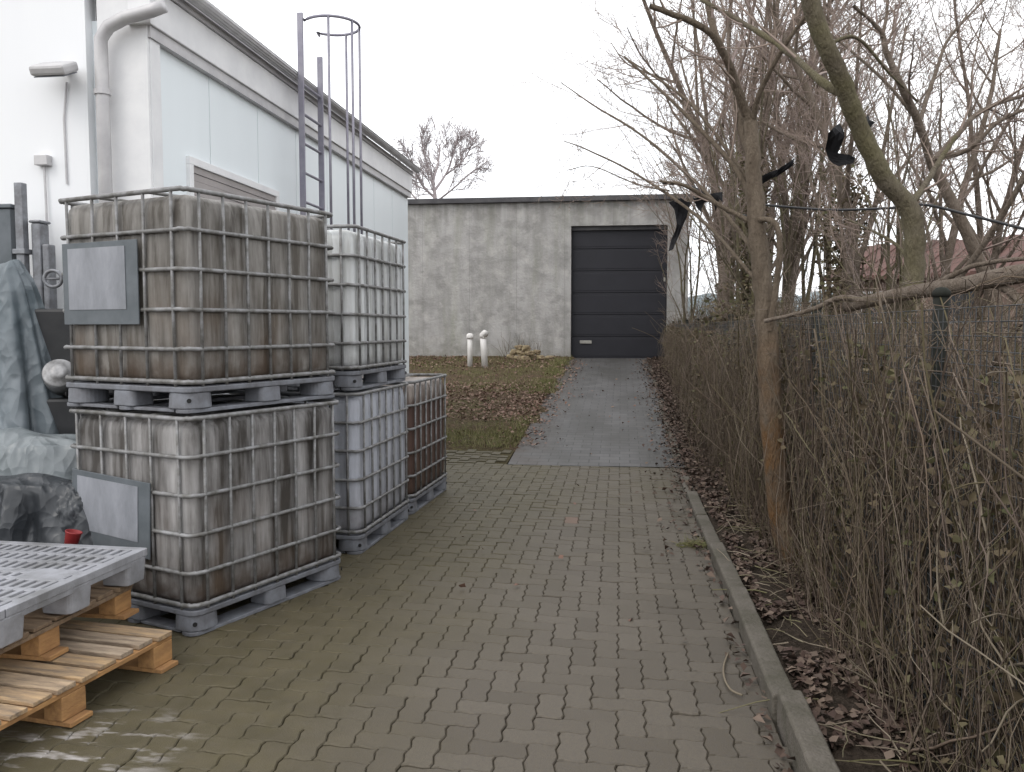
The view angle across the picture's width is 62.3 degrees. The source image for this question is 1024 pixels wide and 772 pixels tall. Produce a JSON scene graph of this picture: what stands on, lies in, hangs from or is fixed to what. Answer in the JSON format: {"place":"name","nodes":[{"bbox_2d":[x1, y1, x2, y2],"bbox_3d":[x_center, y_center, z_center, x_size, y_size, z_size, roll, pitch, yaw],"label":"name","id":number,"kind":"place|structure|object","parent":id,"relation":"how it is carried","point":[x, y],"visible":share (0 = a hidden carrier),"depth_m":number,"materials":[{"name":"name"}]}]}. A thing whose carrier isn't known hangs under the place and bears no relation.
{"place":"outdoors","nodes":[
{"label":"outdoors","id":0,"kind":"place"},
{"bbox_2d":[389,113,496,198],"bbox_3d":[-3.046,-8.866,33.487,5.212,4.523,4.421,1,4,7],"label":"bare tree","id":1,"kind":"object","parent":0,"point":[452,154],"visible":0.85,"depth_m":33.51,"materials":[{"name":"plant"}]},
{"bbox_2d":[457,450,513,463],"bbox_3d":[-3.828,0.839,10.807,7.680,0.058,0.799,1,4,7],"label":"paved yard bed","id":2,"kind":"object","parent":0,"point":[508,458],"visible":0.11,"depth_m":10.49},
{"bbox_2d":[409,354,575,454],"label":"grass verge","id":3,"kind":"object","parent":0,"point":[468,420],"depth_m":14.92,"materials":[{"name":"green plant"}]},
{"bbox_2d":[466,333,473,366],"bbox_3d":[-0.952,-0.767,19.169,0.170,0.855,0.170,1,4,7],"label":"vent pipe","id":4,"kind":"object","parent":3,"relation":"on","point":[469,336],"visible":0.94,"depth_m":19.12,"materials":[{"name":"white plastic"}]},
{"bbox_2d":[479,330,488,366],"bbox_3d":[-0.632,-0.798,19.111,0.214,0.933,0.186,2,4,25],"label":"vent pipe","id":5,"kind":"object","parent":3,"relation":"on","point":[483,335],"visible":0.9,"depth_m":19.07,"materials":[{"name":"white plastic"}]},
{"bbox_2d":[506,354,514,358],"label":"stone","id":6,"kind":"object","parent":3,"relation":"on","point":[508,356],"visible":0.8,"depth_m":20.68,"materials":[{"name":"beige stone"}]},
{"bbox_2d":[510,349,516,354],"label":"stone","id":7,"kind":"object","parent":6,"relation":"on","point":[513,352],"visible":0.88,"depth_m":20.72,"materials":[{"name":"beige stone"}]},
{"bbox_2d":[492,332,542,356],"bbox_3d":[0.146,-0.991,20.845,1.177,0.704,0.874,2,5,29],"label":"dry shrub","id":8,"kind":"object","parent":3,"relation":"on","point":[518,344],"visible":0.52,"depth_m":20.94,"materials":[{"name":"brown plant"}]},
{"bbox_2d":[520,355,530,360],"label":"stone","id":9,"kind":"object","parent":3,"relation":"on","point":[525,357],"visible":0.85,"depth_m":20.39,"materials":[{"name":"beige stone"}]},
{"bbox_2d":[525,350,534,355],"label":"stone","id":10,"kind":"object","parent":9,"relation":"on","point":[530,353],"visible":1,"depth_m":20.44,"materials":[{"name":"beige stone"}]},
{"bbox_2d":[522,345,530,350],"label":"stone","id":11,"kind":"object","parent":10,"relation":"on","point":[526,347],"visible":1,"depth_m":20.50,"materials":[{"name":"beige stone"}]},
{"bbox_2d":[544,355,553,360],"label":"stone","id":12,"kind":"object","parent":3,"relation":"on","point":[549,357],"visible":0.8,"depth_m":20.32,"materials":[{"name":"beige stone"}]},
{"bbox_2d":[516,350,525,355],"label":"stone","id":13,"kind":"object","parent":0,"point":[520,353],"visible":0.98,"depth_m":20.57,"materials":[{"name":"beige stone"}]},
{"bbox_2d":[514,345,522,350],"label":"stone","id":14,"kind":"object","parent":13,"relation":"on","point":[518,347],"visible":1,"depth_m":20.63,"materials":[{"name":"beige stone"}]},
{"bbox_2d":[508,358,685,467],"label":"driveway","id":15,"kind":"structure","parent":0,"point":[606,440],"depth_m":12.40,"materials":[{"name":"grey concrete"}]},
{"bbox_2d":[507,455,709,518],"bbox_3d":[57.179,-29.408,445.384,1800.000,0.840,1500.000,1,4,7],"label":"ground","id":16,"kind":"structure","parent":0,"point":[619,466],"depth_m":9.91,"materials":[{"name":"soil"}]},
{"bbox_2d":[0,0,365,308],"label":"factory hall","id":17,"kind":"structure","parent":16,"relation":"on","point":[32,32],"depth_m":5.96,"materials":[{"name":"white plaster"},{"name":"pale wall panels"},{"name":"grey metal"}]},
{"bbox_2d":[34,155,51,220],"bbox_3d":[-3.298,-0.807,6.012,0.100,1.630,0.058,1,4,7],"label":"junction box","id":18,"kind":"object","parent":17,"relation":"attached to","point":[43,160],"visible":0.6,"depth_m":5.96,"materials":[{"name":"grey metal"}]},
{"bbox_2d":[29,61,77,183],"bbox_3d":[-3.106,-1.817,5.818,0.260,0.808,0.255,1,4,7],"label":"floodlight","id":19,"kind":"object","parent":17,"relation":"attached to","point":[54,69],"visible":1,"depth_m":5.71,"materials":[{"name":"grey metal"}]},
{"bbox_2d":[0,449,791,771],"bbox_3d":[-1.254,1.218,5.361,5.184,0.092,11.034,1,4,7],"label":"paved yard","id":20,"kind":"structure","parent":16,"relation":"on","point":[256,691],"depth_m":4.04,"materials":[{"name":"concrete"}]},
{"bbox_2d":[0,204,16,263],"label":"metal cabinet","id":21,"kind":"object","parent":20,"relation":"on","point":[7,231],"visible":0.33,"depth_m":5.68,"materials":[{"name":"grey metal"}]},
{"bbox_2d":[12,182,31,272],"bbox_3d":[-3.291,-0.078,5.758,0.090,2.566,0.090,1,4,7],"label":"steel post","id":22,"kind":"object","parent":20,"relation":"on","point":[22,251],"visible":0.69,"depth_m":5.67,"materials":[{"name":"grey metal"}]},
{"bbox_2d":[0,259,62,433],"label":"tarpaulin","id":23,"kind":"object","parent":20,"relation":"on","point":[26,393],"visible":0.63,"depth_m":5.25,"materials":[{"name":"grey plastic"}]},
{"bbox_2d":[0,427,76,479],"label":"tarpaulin","id":24,"kind":"object","parent":20,"relation":"on","point":[23,450],"visible":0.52,"depth_m":4.87,"materials":[{"name":"grey plastic"}]},
{"bbox_2d":[0,473,92,544],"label":"plastic sheet","id":25,"kind":"object","parent":24,"relation":"on","point":[28,501],"visible":0.69,"depth_m":4.69,"materials":[{"name":"grey plastic"}]},
{"bbox_2d":[56,482,82,531],"bbox_3d":[-2.472,0.728,4.793,0.292,0.414,0.278,-2,4,-22],"label":"plastic bag","id":26,"kind":"object","parent":24,"relation":"on","point":[68,510],"visible":0.21,"depth_m":4.69,"materials":[{"name":"grey plastic"}]},
{"bbox_2d":[29,220,56,308],"bbox_3d":[-3.177,0.040,5.814,0.125,2.322,0.120,1,4,7],"label":"machine head","id":27,"kind":"object","parent":20,"relation":"on","point":[43,255],"visible":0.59,"depth_m":5.71},
{"bbox_2d":[35,269,118,433],"bbox_3d":[-2.833,0.248,5.438,0.600,1.959,0.494,-1,4,-8],"label":"scrap machine","id":28,"kind":"object","parent":20,"relation":"on","point":[55,331],"visible":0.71,"depth_m":5.29,"materials":[{"name":"grey metal"}]},
{"bbox_2d":[0,619,177,730],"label":"wooden pallet","id":29,"kind":"object","parent":20,"relation":"on","point":[53,692],"visible":0.77,"depth_m":3.61,"materials":[{"name":"brown wood"}]},
{"bbox_2d":[0,580,138,660],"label":"wooden pallet","id":30,"kind":"object","parent":29,"relation":"on","point":[40,640],"visible":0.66,"depth_m":3.75,"materials":[{"name":"brown wood"}]},
{"bbox_2d":[0,541,146,648],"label":"plastic pallet","id":31,"kind":"object","parent":30,"relation":"on","point":[52,578],"visible":1,"depth_m":3.88,"materials":[{"name":"grey plastic"}]},
{"bbox_2d":[64,529,82,543],"bbox_3d":[-2.340,0.821,4.519,0.094,0.114,0.086,-1,4,-13],"label":"plastic cup","id":32,"kind":"object","parent":31,"relation":"on","point":[72,536],"visible":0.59,"depth_m":4.49,"materials":[{"name":"red plastic"}]},
{"bbox_2d":[69,394,341,636],"bbox_3d":[-1.793,0.673,5.088,1.013,1.159,1.226,2,4,28],"label":"liquid container","id":33,"kind":"object","parent":20,"relation":"on","point":[212,512],"visible":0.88,"depth_m":4.62,"materials":[{"name":"grey plastic"}]},
{"bbox_2d":[58,186,335,413],"bbox_3d":[-1.814,-0.487,5.016,1.014,1.159,1.226,2,4,27],"label":"liquid container","id":34,"kind":"object","parent":33,"relation":"on","point":[186,304],"visible":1,"depth_m":4.55,"materials":[{"name":"grey plastic"}]},
{"bbox_2d":[92,0,420,399],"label":"industrial annex","id":35,"kind":"object","parent":20,"relation":"on","point":[186,93],"visible":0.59,"depth_m":6.85,"materials":[{"name":"grey metal"}]},
{"bbox_2d":[186,156,279,210],"bbox_3d":[-2.372,-1.426,7.339,0.050,0.780,1.717,1,4,7],"label":"window","id":36,"kind":"structure","parent":35,"relation":"in","point":[199,173],"depth_m":7.04,"materials":[{"name":"grey metal"}]},
{"bbox_2d":[297,12,362,234],"bbox_3d":[-1.752,-2.030,8.415,0.531,3.095,0.568,1,4,7],"label":"roof ladder","id":37,"kind":"object","parent":35,"relation":"attached to","point":[302,115],"visible":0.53,"depth_m":8.25,"materials":[{"name":"metal"}]},
{"bbox_2d":[229,382,408,554],"bbox_3d":[-1.448,0.568,6.609,1.014,1.159,1.214,1,4,10],"label":"liquid container","id":38,"kind":"object","parent":20,"relation":"on","point":[371,477],"visible":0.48,"depth_m":6.18,"materials":[{"name":"grey plastic"}]},
{"bbox_2d":[287,224,406,390],"bbox_3d":[-1.464,-0.591,6.524,1.014,1.159,1.213,1,4,10],"label":"liquid container","id":39,"kind":"object","parent":38,"relation":"on","point":[366,294],"visible":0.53,"depth_m":6.08,"materials":[{"name":"grey plastic"}]},
{"bbox_2d":[362,373,447,514],"bbox_3d":[-1.230,0.480,7.891,1.014,1.159,1.213,1,4,10],"label":"liquid container","id":40,"kind":"object","parent":20,"relation":"on","point":[426,435],"visible":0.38,"depth_m":7.67,"materials":[{"name":"grey plastic"}]},
{"bbox_2d":[409,355,670,620],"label":"leaf litter","id":41,"kind":"object","parent":20,"relation":"on","point":[526,401],"visible":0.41,"depth_m":14.60,"materials":[{"name":"brown plant"}]},
{"bbox_2d":[669,537,706,549],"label":"weed tuft","id":42,"kind":"object","parent":20,"relation":"on","point":[691,544],"visible":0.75,"depth_m":6.21,"materials":[{"name":"green plant"}]},
{"bbox_2d":[722,652,742,695],"bbox_3d":[1.001,1.323,3.913,0.065,0.009,0.492,1,4,7],"label":"bent twig","id":43,"kind":"object","parent":20,"relation":"on","point":[726,683],"visible":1,"depth_m":3.84,"materials":[{"name":"beige wood"}]},
{"bbox_2d":[408,193,694,357],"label":"garage block","id":44,"kind":"structure","parent":16,"relation":"on","point":[580,279],"depth_m":21.19,"materials":[{"name":"concrete"}]},
{"bbox_2d":[571,229,666,357],"bbox_3d":[2.661,-2.331,21.134,2.354,3.270,0.120,1,4,7],"label":"garage door","id":45,"kind":"structure","parent":44,"relation":"in","point":[616,276],"depth_m":21.12,"materials":[{"name":"black metal"}]},
{"bbox_2d":[662,415,670,427],"bbox_3d":[2.287,0.618,12.507,0.104,0.202,0.990,0,8,7],"label":"kerb stone","id":46,"kind":"object","parent":16,"relation":"on","point":[665,422],"visible":0.3,"depth_m":12.39,"materials":[{"name":"concrete"}]},
{"bbox_2d":[665,428,675,441],"bbox_3d":[2.152,0.755,11.513,0.102,0.201,0.990,0,8,7],"label":"kerb stone","id":47,"kind":"object","parent":16,"relation":"on","point":[669,436],"visible":0.27,"depth_m":11.42,"materials":[{"name":"concrete"}]},
{"bbox_2d":[669,442,681,460],"bbox_3d":[2.027,0.893,10.518,0.102,0.201,0.990,1,8,8],"label":"kerb stone","id":48,"kind":"object","parent":16,"relation":"on","point":[680,458],"visible":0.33,"depth_m":10.45,"materials":[{"name":"concrete"}]},
{"bbox_2d":[679,475,694,497],"bbox_3d":[1.764,1.081,8.524,0.102,0.201,0.990,1,4,8],"label":"kerb stone","id":49,"kind":"object","parent":16,"relation":"on","point":[685,477],"visible":0.35,"depth_m":8.47,"materials":[{"name":"concrete"}]},
{"bbox_2d":[619,112,766,323],"bbox_3d":[4.144,-3.105,18.073,3.458,5.608,2.877,-4,8,-31],"label":"bare shrub","id":50,"kind":"object","parent":16,"relation":"on","point":[685,272],"visible":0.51,"depth_m":18.12,"materials":[{"name":"brown plant"}]},
{"bbox_2d":[687,491,706,520],"bbox_3d":[1.635,1.124,7.522,0.103,0.201,0.990,1,4,7],"label":"kerb stone","id":51,"kind":"object","parent":16,"relation":"on","point":[696,504],"visible":0.59,"depth_m":7.43,"materials":[{"name":"concrete"}]},
{"bbox_2d":[696,515,719,550],"bbox_3d":[1.512,1.198,6.523,0.102,0.201,0.990,0,4,7],"label":"kerb stone","id":52,"kind":"object","parent":16,"relation":"on","point":[708,533],"visible":0.45,"depth_m":6.50,"materials":[{"name":"concrete"}]},
{"bbox_2d":[709,542,743,600],"bbox_3d":[1.381,1.237,5.486,0.102,0.201,1.060,0,4,7],"label":"kerb stone","id":53,"kind":"object","parent":16,"relation":"on","point":[727,574],"visible":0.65,"depth_m":5.40,"materials":[{"name":"concrete"}]},
{"bbox_2d":[688,283,782,439],"bbox_3d":[2.895,-0.059,11.027,1.189,2.570,1.324,1,4,7],"label":"ivy clump","id":54,"kind":"object","parent":16,"relation":"on","point":[714,314],"visible":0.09,"depth_m":10.94,"materials":[{"name":"brown plant"}]},
{"bbox_2d":[729,586,793,728],"bbox_3d":[1.217,1.315,4.209,0.103,0.203,1.480,1,4,8],"label":"kerb stone","id":55,"kind":"object","parent":16,"relation":"on","point":[770,674],"visible":0.75,"depth_m":4.02,"materials":[{"name":"concrete"}]},
{"bbox_2d":[609,0,921,331],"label":"bare shrub","id":56,"kind":"object","parent":16,"relation":"on","point":[726,267],"visible":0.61,"depth_m":10.71,"materials":[{"name":"brown plant"}]},
{"bbox_2d":[777,689,839,771],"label":"kerb stone","id":57,"kind":"object","parent":16,"relation":"on","point":[802,739],"visible":0.88,"depth_m":3.12,"materials":[{"name":"concrete"}]},
{"bbox_2d":[686,0,984,404],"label":"bare tree","id":58,"kind":"object","parent":16,"relation":"on","point":[890,186],"visible":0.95,"depth_m":4.58,"materials":[{"name":"brown plant"}]},
{"bbox_2d":[825,123,854,165],"bbox_3d":[1.807,-1.334,4.662,0.154,0.240,0.097,1,4,18],"label":"torn film","id":59,"kind":"object","parent":58,"relation":"hanging from","point":[836,136],"visible":1,"depth_m":4.67,"materials":[{"name":"black plastic"}]},
{"bbox_2d":[866,115,874,126],"bbox_3d":[1.907,-1.430,4.549,0.101,0.079,0.042,-4,5,-44],"label":"torn film","id":60,"kind":"object","parent":58,"relation":"attached to","point":[870,123],"visible":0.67,"depth_m":4.57,"materials":[{"name":"black plastic"}]},
{"bbox_2d":[766,203,1023,229],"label":"hanging cable","id":61,"kind":"object","parent":58,"relation":"hanging from","point":[933,206],"visible":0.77,"depth_m":4.94,"materials":[{"name":"black plastic"}]},
{"bbox_2d":[653,357,1019,771],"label":"planting strip","id":62,"kind":"object","parent":16,"relation":"on","point":[839,696],"visible":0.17,"depth_m":4.20,"materials":[{"name":"plant"}]},
{"bbox_2d":[483,0,805,561],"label":"bare tree","id":63,"kind":"object","parent":62,"relation":"on","point":[766,291],"visible":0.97,"depth_m":5.58,"materials":[{"name":"brown plant"}]},
{"bbox_2d":[669,198,689,250],"bbox_3d":[1.407,-1.352,7.126,0.182,0.445,0.096,1,4,7],"label":"torn film","id":64,"kind":"object","parent":63,"relation":"hanging from","point":[681,212],"visible":0.93,"depth_m":7.13,"materials":[{"name":"black plastic"}]},
{"bbox_2d":[662,183,746,216],"bbox_3d":[1.438,-1.371,6.255,0.650,0.292,0.074,1,4,17],"label":"hanging cable","id":65,"kind":"object","parent":63,"relation":"hanging from","point":[695,188],"visible":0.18,"depth_m":6.29,"materials":[{"name":"black plastic"}]},
{"bbox_2d":[693,192,722,211],"bbox_3d":[1.440,-1.350,6.225,0.208,0.148,0.068,1,4,17],"label":"torn film","id":66,"kind":"object","parent":65,"relation":"hanging from","point":[717,196],"visible":0.71,"depth_m":6.22,"materials":[{"name":"black plastic"}]},
{"bbox_2d":[762,159,793,183],"bbox_3d":[1.878,-1.521,6.017,0.254,0.197,0.077,1,4,7],"label":"torn film","id":67,"kind":"object","parent":63,"relation":"attached to","point":[773,174],"visible":0.87,"depth_m":6.02,"materials":[{"name":"black plastic"}]},
{"bbox_2d":[632,356,1018,771],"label":"leaf litter","id":68,"kind":"object","parent":62,"relation":"on","point":[805,662],"visible":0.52,"depth_m":4.53,"materials":[{"name":"brown plant"}]},
{"bbox_2d":[704,489,951,771],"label":"fallen twigs","id":69,"kind":"object","parent":62,"relation":"on","point":[845,728],"visible":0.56,"depth_m":4.06,"materials":[{"name":"brown wood"}]},
{"bbox_2d":[673,287,1023,771],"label":"fence","id":70,"kind":"object","parent":16,"relation":"on","point":[944,293],"visible":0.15,"depth_m":3.33,"materials":[{"name":"plant"}]},
{"bbox_2d":[656,165,1023,771],"bbox_3d":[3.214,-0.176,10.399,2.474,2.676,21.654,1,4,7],"label":"climbing vines","id":71,"kind":"object","parent":70,"relation":"attached to","point":[1008,564],"visible":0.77,"depth_m":3.54,"materials":[{"name":"brown plant"}]},
{"bbox_2d":[764,256,1023,322],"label":"branch","id":72,"kind":"object","parent":71,"relation":"on","point":[953,285],"visible":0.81,"depth_m":4.21,"materials":[{"name":"brown wood"}]},
{"bbox_2d":[208,0,1023,296],"label":"sky","id":73,"kind":"structure","parent":0,"point":[419,58],"materials":[{"name":"white"}]},
{"bbox_2d":[688,290,832,321],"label":"hills","id":74,"kind":"structure","parent":0,"point":[689,303],"depth_m":184.84,"materials":[{"name":"grey"}]},
{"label":"rough ground","id":75,"kind":"structure","parent":0,"visible":0},
{"bbox_2d":[570,0,807,319],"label":"bare tree","id":76,"kind":"object","parent":75,"relation":"on","point":[659,40],"visible":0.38,"depth_m":15.75,"materials":[{"name":"brown plant"}]},
{"bbox_2d":[631,0,860,304],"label":"bare tree","id":77,"kind":"object","parent":75,"relation":"on","point":[767,99],"visible":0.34,"depth_m":12.54,"materials":[{"name":"brown plant"}]},
{"bbox_2d":[684,151,809,329],"bbox_3d":[3.327,-1.398,12.338,1.464,4.041,1.493,-2,5,-32],"label":"ivy clump","id":78,"kind":"object","parent":77,"relation":"attached to","point":[744,275],"visible":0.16,"depth_m":12.23,"materials":[{"name":"plant"}]},
{"bbox_2d":[657,39,849,310],"bbox_3d":[4.267,-2.969,14.788,3.236,6.309,3.890,5,7,27],"label":"bare shrub","id":79,"kind":"object","parent":75,"relation":"on","point":[772,244],"visible":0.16,"depth_m":14.22,"materials":[{"name":"brown plant"}]},
{"bbox_2d":[618,0,903,318],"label":"bare tree","id":80,"kind":"object","parent":75,"relation":"on","point":[706,160],"visible":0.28,"depth_m":13.72,"materials":[{"name":"brown plant"}]},
{"bbox_2d":[645,0,909,307],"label":"bare shrub","id":81,"kind":"object","parent":75,"relation":"on","point":[681,139],"visible":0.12,"depth_m":17.18,"materials":[{"name":"brown plant"}]},
{"bbox_2d":[716,0,877,268],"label":"bare tree","id":82,"kind":"object","parent":75,"relation":"on","point":[773,264],"visible":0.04,"depth_m":21.56,"materials":[{"name":"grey plant"}]},
{"bbox_2d":[707,0,910,312],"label":"bare tree","id":83,"kind":"object","parent":75,"relation":"on","point":[786,224],"visible":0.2,"depth_m":13.94,"materials":[{"name":"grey plant"}]},
{"bbox_2d":[715,0,903,308],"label":"bare tree","id":84,"kind":"object","parent":75,"relation":"on","point":[797,262],"visible":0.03,"depth_m":17.42,"materials":[{"name":"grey plant"}]},
{"bbox_2d":[668,0,979,344],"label":"bare shrub","id":85,"kind":"object","parent":75,"relation":"on","point":[803,239],"visible":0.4,"depth_m":12.46,"materials":[{"name":"brown plant"}]},
{"bbox_2d":[712,0,940,314],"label":"bare shrub","id":86,"kind":"object","parent":75,"relation":"on","point":[818,250],"visible":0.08,"depth_m":15.78,"materials":[{"name":"brown plant"}]},
{"bbox_2d":[634,267,1023,768],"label":"undergrowth","id":87,"kind":"object","parent":75,"relation":"on","point":[962,432],"visible":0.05,"depth_m":4.52,"materials":[{"name":"brown plant"}]},
{"bbox_2d":[676,0,1010,375],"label":"bare tree","id":88,"kind":"object","parent":75,"relation":"on","point":[843,193],"visible":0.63,"depth_m":10.29,"materials":[{"name":"brown plant"}]},
{"bbox_2d":[808,162,898,382],"bbox_3d":[4.160,-0.916,10.485,1.196,3.690,1.122,2,4,23],"label":"ivy clump","id":89,"kind":"object","parent":88,"relation":"attached to","point":[833,261],"visible":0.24,"depth_m":10.43,"materials":[{"name":"plant"}]},
{"bbox_2d":[766,5,1001,393],"bbox_3d":[4.033,-1.464,8.884,2.517,4.907,3.026,0,1,7],"label":"bare shrub","id":90,"kind":"object","parent":75,"relation":"on","point":[898,173],"visible":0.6,"depth_m":9.24,"materials":[{"name":"brown plant"}]},
{"bbox_2d":[756,0,1023,406],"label":"bare tree","id":91,"kind":"object","parent":75,"relation":"on","point":[968,236],"visible":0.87,"depth_m":5.87,"materials":[{"name":"brown plant"}]},
{"bbox_2d":[792,7,1022,331],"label":"bare shrub","id":92,"kind":"object","parent":75,"relation":"on","point":[893,267],"visible":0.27,"depth_m":14.56,"materials":[{"name":"brown plant"}]},
{"bbox_2d":[814,0,1023,369],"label":"bare tree","id":93,"kind":"object","parent":75,"relation":"on","point":[950,250],"visible":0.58,"depth_m":12.10,"materials":[{"name":"brown plant"}]},
{"bbox_2d":[825,234,1023,350],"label":"red roofed house","id":94,"kind":"structure","parent":75,"relation":"on","point":[973,270],"depth_m":28.30,"materials":[{"name":"tile"}]},
{"bbox_2d":[861,291,886,322],"bbox_3d":[12.488,-2.690,29.054,1.100,1.100,0.059,4,6,45],"label":"window","id":95,"kind":"structure","parent":94,"relation":"in","point":[880,291],"depth_m":29.08,"materials":[{"name":"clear glass"}]},
{"bbox_2d":[949,291,973,322],"bbox_3d":[14.332,-2.564,27.219,1.100,1.100,0.059,4,6,45],"label":"window","id":96,"kind":"structure","parent":94,"relation":"in","point":[962,296],"depth_m":27.15,"materials":[{"name":"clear glass"}]},
{"bbox_2d":[907,0,1023,376],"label":"bare tree","id":97,"kind":"object","parent":75,"relation":"on","point":[996,250],"visible":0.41,"depth_m":14.18,"materials":[{"name":"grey plant"}]},
{"bbox_2d":[943,0,1023,420],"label":"bare tree","id":98,"kind":"object","parent":75,"relation":"on","point":[1009,159],"visible":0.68,"depth_m":9.94,"materials":[{"name":"grey plant"}]},
{"bbox_2d":[954,107,1023,278],"bbox_3d":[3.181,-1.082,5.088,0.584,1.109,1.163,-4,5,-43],"label":"sapling","id":99,"kind":"object","parent":75,"relation":"on","point":[1001,217],"visible":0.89,"depth_m":5.24,"materials":[{"name":"brown plant"}]},
{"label":"stone","id":100,"kind":"object","parent":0,"visible":0},
{"bbox_2d":[534,350,540,354],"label":"stone","id":101,"kind":"object","parent":100,"relation":"on","point":[537,352],"visible":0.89,"depth_m":20.66,"materials":[{"name":"beige stone"}]}
]}

